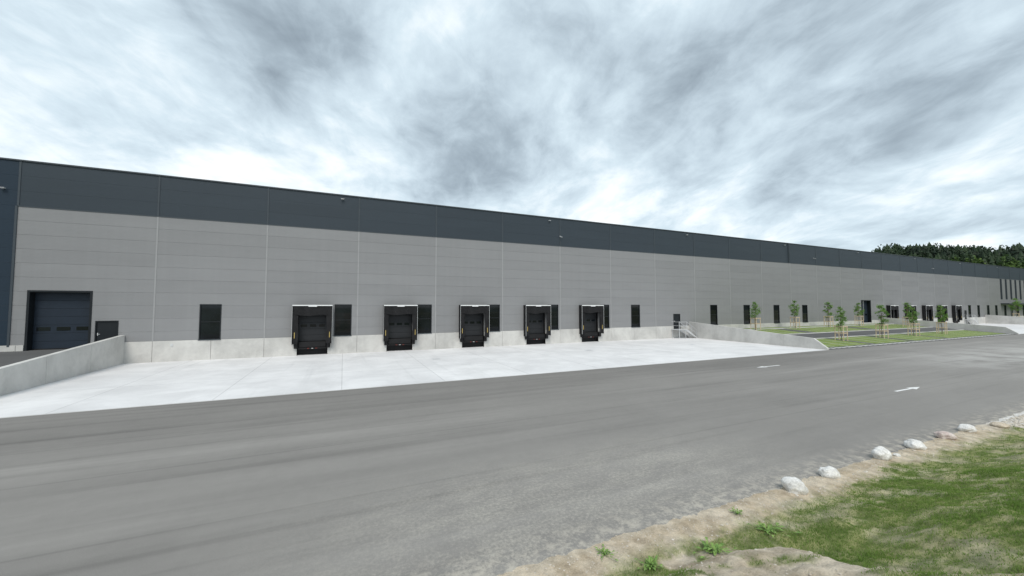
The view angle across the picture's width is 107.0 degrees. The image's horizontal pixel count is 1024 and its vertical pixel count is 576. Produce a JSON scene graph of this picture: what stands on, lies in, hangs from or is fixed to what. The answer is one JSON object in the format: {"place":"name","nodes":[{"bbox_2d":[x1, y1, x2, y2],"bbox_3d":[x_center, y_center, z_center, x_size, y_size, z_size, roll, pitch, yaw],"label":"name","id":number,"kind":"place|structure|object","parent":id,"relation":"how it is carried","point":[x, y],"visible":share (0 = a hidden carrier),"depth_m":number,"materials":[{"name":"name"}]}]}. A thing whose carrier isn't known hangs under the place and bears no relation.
{"place":"outdoors","nodes":[
{"label":"outdoors","id":0,"kind":"place"},
{"bbox_2d":[0,349,65,366],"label":"ramp","id":1,"kind":"structure","parent":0,"point":[9,358],"depth_m":24.52,"materials":[{"name":"concrete"}]},
{"bbox_2d":[0,337,822,417],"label":"yard","id":2,"kind":"structure","parent":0,"point":[138,384],"depth_m":25.48,"materials":[{"name":"concrete"}]},
{"bbox_2d":[671,322,696,338],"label":"steel staircase","id":3,"kind":"structure","parent":2,"relation":"on","point":[690,334],"depth_m":50.72,"materials":[{"name":"silver metal"}]},
{"bbox_2d":[0,334,1023,575],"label":"road","id":4,"kind":"structure","parent":0,"point":[495,476],"depth_m":10.82,"materials":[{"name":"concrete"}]},
{"bbox_2d":[897,387,918,391],"bbox_3d":[20.699,5.282,19.807,2.600,0.001,0.420,1,-3,-24],"label":"road arrow","id":5,"kind":"object","parent":4,"relation":"on","point":[908,388],"visible":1,"depth_m":19.94,"materials":[{"name":"paint"}]},
{"bbox_2d":[0,157,1023,363],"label":"warehouse","id":6,"kind":"structure","parent":0,"point":[157,268],"depth_m":35.72,"materials":[{"name":"metal"}]},
{"bbox_2d":[94,321,118,341],"bbox_3d":[-30.179,3.458,28.221,1.285,2.040,0.152,1,-3,-24],"label":"personnel door","id":7,"kind":"structure","parent":6,"relation":"in","point":[103,329],"depth_m":28.19,"materials":[{"name":"metal"}]},
{"bbox_2d":[198,304,221,339],"bbox_3d":[-24.484,2.765,30.750,1.500,2.900,0.220,1,-3,-24],"label":"window","id":8,"kind":"structure","parent":6,"relation":"in","point":[209,314],"depth_m":30.78,"materials":[{"name":"black glass"}]},
{"bbox_2d":[334,304,351,335],"bbox_3d":[-15.498,2.951,34.739,1.500,2.900,0.220,1,-3,-24],"label":"window","id":9,"kind":"structure","parent":6,"relation":"in","point":[343,312],"depth_m":34.77,"materials":[{"name":"black glass"}]},
{"bbox_2d":[417,304,431,333],"bbox_3d":[-8.727,3.092,37.744,1.500,2.900,0.220,1,-3,-24],"label":"window","id":10,"kind":"structure","parent":6,"relation":"in","point":[424,326],"depth_m":37.80,"materials":[{"name":"black glass"}]},
{"bbox_2d":[489,305,499,331],"bbox_3d":[-1.989,3.231,40.735,1.500,2.900,0.220,1,-3,-24],"label":"window","id":11,"kind":"structure","parent":6,"relation":"in","point":[494,325],"depth_m":40.83,"materials":[{"name":"black glass"}]},
{"bbox_2d":[551,305,558,329],"bbox_3d":[4.715,3.370,43.711,1.500,2.900,0.220,1,-3,-24],"label":"window","id":12,"kind":"structure","parent":6,"relation":"in","point":[554,308],"depth_m":43.84,"materials":[{"name":"black glass"}]},
{"bbox_2d":[604,305,608,327],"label":"window","id":13,"kind":"structure","parent":6,"relation":"in","point":[606,307],"depth_m":46.85,"materials":[{"name":"black glass"}]},
{"bbox_2d":[631,305,639,327],"bbox_3d":[15.856,3.600,48.657,1.500,2.900,0.220,1,-3,-24],"label":"window","id":14,"kind":"structure","parent":6,"relation":"in","point":[635,309],"depth_m":48.70,"materials":[{"name":"black glass"}]},
{"bbox_2d":[673,314,679,328],"bbox_3d":[22.389,4.547,51.556,1.241,2.040,0.152,1,-3,-24],"label":"personnel door","id":15,"kind":"structure","parent":6,"relation":"in","point":[676,317],"depth_m":51.55,"materials":[{"name":"metal"}]},
{"bbox_2d":[710,305,717,324],"bbox_3d":[29.016,3.860,54.540,1.440,2.870,0.145,1,-3,-24],"label":"window","id":16,"kind":"structure","parent":6,"relation":"in","point":[713,308],"depth_m":54.57,"materials":[{"name":"black glass"}]},
{"bbox_2d":[743,305,749,323],"bbox_3d":[35.553,3.995,57.442,1.440,2.870,0.145,1,-3,-24],"label":"window","id":17,"kind":"structure","parent":6,"relation":"in","point":[746,308],"depth_m":57.47,"materials":[{"name":"black glass"}]},
{"bbox_2d":[773,305,779,322],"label":"window","id":18,"kind":"structure","parent":6,"relation":"in","point":[776,307],"depth_m":60.40,"materials":[{"name":"black glass"}]},
{"bbox_2d":[802,305,807,321],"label":"window","id":19,"kind":"structure","parent":6,"relation":"in","point":[804,307],"depth_m":63.43,"materials":[{"name":"black glass"}]},
{"bbox_2d":[968,305,970,316],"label":"window","id":20,"kind":"structure","parent":6,"relation":"in","point":[969,306],"depth_m":89.84,"materials":[{"name":"black glass"}]},
{"bbox_2d":[977,305,979,316],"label":"window","id":21,"kind":"structure","parent":6,"relation":"in","point":[978,306],"depth_m":91.95,"materials":[{"name":"black glass"}]},
{"bbox_2d":[0,0,1023,251],"label":"sky","id":22,"kind":"structure","parent":0,"point":[860,125],"materials":[{"name":"grey"}]},
{"bbox_2d":[496,411,1023,575],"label":"bank","id":23,"kind":"structure","parent":0,"point":[735,563],"depth_m":6.83,"materials":[{"name":"green plant"}]},
{"bbox_2d":[594,544,617,560],"bbox_3d":[1.632,4.618,6.568,0.382,0.134,0.514,1,-3,-24],"label":"weed plant","id":24,"kind":"object","parent":23,"relation":"on","point":[605,553],"visible":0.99,"depth_m":6.59,"materials":[{"name":"green plant"}]},
{"bbox_2d":[635,555,662,569],"bbox_3d":[2.263,4.583,6.275,0.479,0.161,0.368,0,-3,-4],"label":"weed plant","id":25,"kind":"object","parent":23,"relation":"on","point":[650,560],"visible":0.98,"depth_m":6.28,"materials":[{"name":"green plant"}]},
{"bbox_2d":[693,537,736,558],"bbox_3d":[3.483,4.474,6.480,0.625,0.235,0.753,-2,-4,42],"label":"weed plant","id":26,"kind":"object","parent":23,"relation":"on","point":[715,551],"visible":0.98,"depth_m":6.50,"materials":[{"name":"green plant"}]},
{"bbox_2d":[730,506,742,514],"bbox_3d":[4.691,4.680,7.900,0.304,0.128,0.260,1,-3,-24],"label":"weed plant","id":27,"kind":"object","parent":23,"relation":"on","point":[733,510],"visible":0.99,"depth_m":7.87,"materials":[{"name":"green plant"}]},
{"bbox_2d":[497,414,1023,575],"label":"gravel","id":28,"kind":"structure","parent":23,"relation":"on","point":[1019,421],"depth_m":8.50,"materials":[{"name":"beige gravel"}]},
{"bbox_2d":[748,522,800,537],"bbox_3d":[4.952,4.616,7.196,0.695,0.165,0.643,1,-3,-24],"label":"weed plant","id":29,"kind":"object","parent":23,"relation":"on","point":[764,526],"visible":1,"depth_m":7.25,"materials":[{"name":"green plant"}]},
{"bbox_2d":[781,477,808,494],"bbox_3d":[6.638,4.606,8.896,0.475,0.326,0.524,0,-3,3],"label":"boulder","id":30,"kind":"object","parent":23,"relation":"on","point":[794,485],"visible":1,"depth_m":8.75,"materials":[{"name":"white stone"}]},
{"bbox_2d":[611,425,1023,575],"bbox_3d":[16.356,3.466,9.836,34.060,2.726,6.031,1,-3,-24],"label":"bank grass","id":31,"kind":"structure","parent":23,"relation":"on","point":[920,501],"depth_m":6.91,"materials":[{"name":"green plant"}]},
{"bbox_2d":[818,466,840,478],"bbox_3d":[8.075,4.678,9.652,0.368,0.265,0.416,0,-3,-11],"label":"boulder","id":32,"kind":"object","parent":23,"relation":"on","point":[830,472],"visible":1,"depth_m":9.56,"materials":[{"name":"white stone"}]},
{"bbox_2d":[871,446,891,460],"bbox_3d":[10.526,4.697,10.796,0.513,0.334,0.431,2,-3,-33],"label":"boulder","id":33,"kind":"object","parent":23,"relation":"on","point":[880,452],"visible":1,"depth_m":10.68,"materials":[{"name":"white stone"}]},
{"bbox_2d":[903,439,926,449],"bbox_3d":[12.334,4.773,11.595,0.467,0.271,0.530,0,-3,-6],"label":"boulder","id":34,"kind":"object","parent":23,"relation":"on","point":[914,444],"visible":1,"depth_m":11.48,"materials":[{"name":"white stone"}]},
{"bbox_2d":[933,431,956,439],"bbox_3d":[14.245,4.826,12.450,0.499,0.223,0.445,-1,-3,21],"label":"boulder","id":35,"kind":"object","parent":23,"relation":"on","point":[944,435],"visible":1,"depth_m":12.35,"materials":[{"name":"beige stone"}]},
{"bbox_2d":[957,424,976,431],"bbox_3d":[15.743,4.840,13.123,0.462,0.245,0.412,-1,-3,14],"label":"boulder","id":36,"kind":"object","parent":23,"relation":"on","point":[966,427],"visible":1,"depth_m":13.03,"materials":[{"name":"white stone"}]},
{"bbox_2d":[989,422,1009,428],"bbox_3d":[17.426,4.884,13.530,0.409,0.176,0.468,1,-3,-15],"label":"boulder","id":37,"kind":"object","parent":23,"relation":"on","point":[1000,425],"visible":1,"depth_m":13.44,"materials":[{"name":"beige stone"}]},
{"bbox_2d":[779,323,1014,349],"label":"car park","id":38,"kind":"structure","parent":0,"point":[852,333],"depth_m":51.86,"materials":[{"name":"grey asphalt"}]},
{"bbox_2d":[757,329,804,333],"bbox_3d":[33.306,5.958,50.909,13.800,0.316,4.800,1,-3,-24],"label":"grass bay","id":39,"kind":"object","parent":38,"relation":"on","point":[779,331],"depth_m":52.61,"materials":[{"name":"green plant"}]},
{"bbox_2d":[749,301,760,329],"bbox_3d":[34.718,3.955,53.937,1.637,4.120,1.321,-2,-3,31],"label":"young tree","id":40,"kind":"object","parent":39,"relation":"on","point":[754,309],"visible":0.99,"depth_m":53.97,"materials":[{"name":"green plant"}]},
{"bbox_2d":[750,318,760,329],"bbox_3d":[34.696,5.117,53.978,1.000,1.801,0.927,1,-3,-20],"label":"tree support","id":41,"kind":"object","parent":39,"relation":"on","point":[756,323],"visible":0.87,"depth_m":53.69,"materials":[{"name":"brown wood"}]},
{"bbox_2d":[742,323,878,328],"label":"verge","id":42,"kind":"structure","parent":38,"relation":"on","point":[804,326],"depth_m":61.69,"materials":[{"name":"green plant"}]},
{"bbox_2d":[784,327,866,331],"bbox_3d":[48.110,6.265,57.481,13.800,0.316,4.800,1,-3,-24],"label":"grass bay","id":43,"kind":"object","parent":38,"relation":"on","point":[814,329],"depth_m":57.27,"materials":[{"name":"green plant"}]},
{"bbox_2d":[789,300,799,327],"bbox_3d":[43.106,4.007,57.764,1.728,4.383,1.485,2,-3,-32],"label":"young tree","id":44,"kind":"object","parent":43,"relation":"on","point":[794,311],"visible":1,"depth_m":57.70,"materials":[{"name":"green plant"}]},
{"bbox_2d":[790,317,799,328],"bbox_3d":[43.103,5.292,57.710,1.000,1.801,0.927,1,-3,-24],"label":"tree support","id":45,"kind":"object","parent":43,"relation":"on","point":[793,322],"visible":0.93,"depth_m":57.48,"materials":[{"name":"brown wood"}]},
{"bbox_2d":[822,301,832,326],"bbox_3d":[51.307,4.258,61.420,1.342,4.213,1.487,-1,-3,11],"label":"young tree","id":46,"kind":"object","parent":43,"relation":"on","point":[830,306],"visible":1,"depth_m":61.36,"materials":[{"name":"green plant"}]},
{"bbox_2d":[823,316,833,326],"bbox_3d":[51.236,5.460,61.321,1.000,1.801,0.927,1,-3,-26],"label":"tree support","id":47,"kind":"object","parent":43,"relation":"on","point":[830,321],"visible":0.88,"depth_m":61.14,"materials":[{"name":"brown wood"}]},
{"bbox_2d":[834,306,847,339],"bbox_3d":[38.979,4.186,44.785,1.625,4.136,1.298,1,-3,-24],"label":"young tree","id":48,"kind":"object","parent":38,"relation":"on","point":[841,317],"visible":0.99,"depth_m":44.77,"materials":[{"name":"green plant"}]},
{"bbox_2d":[834,326,847,340],"bbox_3d":[38.889,5.354,44.768,1.000,1.801,0.927,1,-3,-24],"label":"tree support","id":49,"kind":"object","parent":38,"relation":"on","point":[838,332],"visible":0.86,"depth_m":44.54,"materials":[{"name":"brown wood"}]},
{"bbox_2d":[817,338,865,346],"bbox_3d":[34.772,6.114,42.297,9.500,0.283,4.300,1,-3,-24],"label":"grass bay","id":50,"kind":"object","parent":38,"relation":"on","point":[828,343],"depth_m":42.47,"materials":[{"name":"green plant"}]},
{"bbox_2d":[749,324,963,338],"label":"kerb","id":51,"kind":"structure","parent":38,"relation":"on","point":[851,331],"depth_m":55.86,"materials":[{"name":"concrete"}]},
{"bbox_2d":[834,336,906,343],"bbox_3d":[43.865,6.302,46.334,8.000,0.283,4.300,1,-3,-24],"label":"grass bay","id":52,"kind":"object","parent":38,"relation":"on","point":[869,339],"depth_m":46.12,"materials":[{"name":"green plant"}]},
{"bbox_2d":[758,325,992,346],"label":"paver lines","id":53,"kind":"object","parent":38,"relation":"on","point":[874,337],"visible":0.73,"depth_m":51.74,"materials":[{"name":"concrete"}]},
{"bbox_2d":[875,324,888,337],"bbox_3d":[47.388,5.530,48.541,1.000,1.801,0.927,1,-3,-21],"label":"tree support","id":54,"kind":"object","parent":38,"relation":"on","point":[879,330],"visible":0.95,"depth_m":48.48,"materials":[{"name":"brown wood"}]},
{"bbox_2d":[848,324,923,328],"bbox_3d":[64.364,6.601,64.696,16.975,0.316,4.800,1,-3,-24],"label":"grass bay","id":55,"kind":"object","parent":38,"relation":"on","point":[893,326],"depth_m":64.22,"materials":[{"name":"green plant"}]},
{"bbox_2d":[853,303,864,325],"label":"young tree","id":56,"kind":"object","parent":55,"relation":"on","point":[857,308],"visible":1,"depth_m":65.04,"materials":[{"name":"green plant"}]},
{"bbox_2d":[902,302,911,322],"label":"young tree","id":57,"kind":"object","parent":55,"relation":"on","point":[907,307],"visible":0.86,"depth_m":65.04,"materials":[{"name":"green plant"}]},
{"bbox_2d":[875,334,941,340],"bbox_3d":[52.272,6.476,50.066,8.000,0.283,4.300,1,-3,-24],"label":"grass bay","id":58,"kind":"object","parent":38,"relation":"on","point":[905,336],"depth_m":49.91,"materials":[{"name":"green plant"}]},
{"bbox_2d":[875,304,888,337],"bbox_3d":[47.448,4.233,48.541,1.510,4.399,1.364,0,-3,-3],"label":"young tree","id":59,"kind":"object","parent":58,"relation":"on","point":[884,310],"visible":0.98,"depth_m":48.53,"materials":[{"name":"green plant"}]},
{"bbox_2d":[907,307,919,334],"bbox_3d":[55.064,4.594,52.003,1.410,3.994,1.317,1,-3,-22],"label":"young tree","id":60,"kind":"object","parent":58,"relation":"on","point":[911,316],"visible":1,"depth_m":51.96,"materials":[{"name":"green plant"}]},
{"bbox_2d":[907,323,919,335],"bbox_3d":[55.064,5.689,51.948,1.000,1.801,0.927,1,-3,-21],"label":"tree support","id":61,"kind":"object","parent":38,"relation":"on","point":[911,329],"visible":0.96,"depth_m":51.69,"materials":[{"name":"brown wood"}]},
{"bbox_2d":[831,334,1008,348],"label":"edging stones","id":62,"kind":"object","parent":38,"relation":"on","point":[913,341],"visible":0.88,"depth_m":44.53,"materials":[{"name":"concrete"}]},
{"bbox_2d":[936,322,947,333],"bbox_3d":[62.831,5.850,55.396,1.000,1.801,0.927,1,-3,-29],"label":"tree support","id":63,"kind":"object","parent":38,"relation":"on","point":[938,327],"visible":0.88,"depth_m":55.24,"materials":[{"name":"brown wood"}]},
{"bbox_2d":[909,330,1004,337],"bbox_3d":[66.014,6.761,56.166,19.675,0.283,4.300,1,-3,-24],"label":"grass bay","id":64,"kind":"object","parent":38,"relation":"on","point":[959,333],"depth_m":55.66,"materials":[{"name":"green plant"}]},
{"bbox_2d":[936,304,949,333],"bbox_3d":[62.926,4.574,55.402,1.601,4.356,1.611,1,-3,-23],"label":"young tree","id":65,"kind":"object","parent":64,"relation":"on","point":[941,313],"visible":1,"depth_m":55.39,"materials":[{"name":"green plant"}]},
{"bbox_2d":[975,323,1023,333],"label":"yard","id":66,"kind":"structure","parent":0,"point":[1018,328],"depth_m":79.31,"materials":[{"name":"concrete"}]},
{"bbox_2d":[964,315,978,324],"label":"steel staircase","id":67,"kind":"structure","parent":66,"relation":"on","point":[968,320],"depth_m":87.92,"materials":[{"name":"silver metal"}]},
{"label":"hill","id":68,"kind":"structure","parent":0,"visible":0},
{"bbox_2d":[871,242,1023,265],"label":"conifer forest","id":69,"kind":"object","parent":68,"relation":"on","point":[1017,252],"visible":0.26,"depth_m":204.25,"materials":[{"name":"green plant"}]},
{"bbox_2d":[932,254,1023,267],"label":"broadleaf forest","id":70,"kind":"object","parent":68,"relation":"on","point":[1009,264],"visible":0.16,"depth_m":188.22,"materials":[{"name":"green plant"}]},
{"label":"ground","id":71,"kind":"structure","parent":0,"visible":0},
{"bbox_2d":[0,335,124,395],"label":"retaining wall","id":72,"kind":"structure","parent":71,"relation":"on","point":[62,365],"depth_m":22.25,"materials":[{"name":"concrete"}]},
{"bbox_2d":[689,322,828,349],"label":"retaining wall","id":73,"kind":"structure","parent":71,"relation":"on","point":[713,332],"depth_m":44.41,"materials":[{"name":"concrete"}]},
{"bbox_2d":[879,317,1018,334],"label":"retaining wall","id":74,"kind":"structure","parent":71,"relation":"on","point":[986,328],"depth_m":63.42,"materials":[{"name":"concrete"}]},
{"bbox_2d":[985,315,1023,323],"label":"retaining wall","id":75,"kind":"structure","parent":71,"relation":"on","point":[993,319],"depth_m":90.50,"materials":[{"name":"concrete"}]},
{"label":"forecourt","id":76,"kind":"structure","parent":0,"visible":0},
{"bbox_2d":[1008,298,1022,316],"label":"young tree","id":77,"kind":"object","parent":76,"relation":"on","point":[1015,307],"visible":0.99,"depth_m":90.56,"materials":[{"name":"green plant"}]}
]}

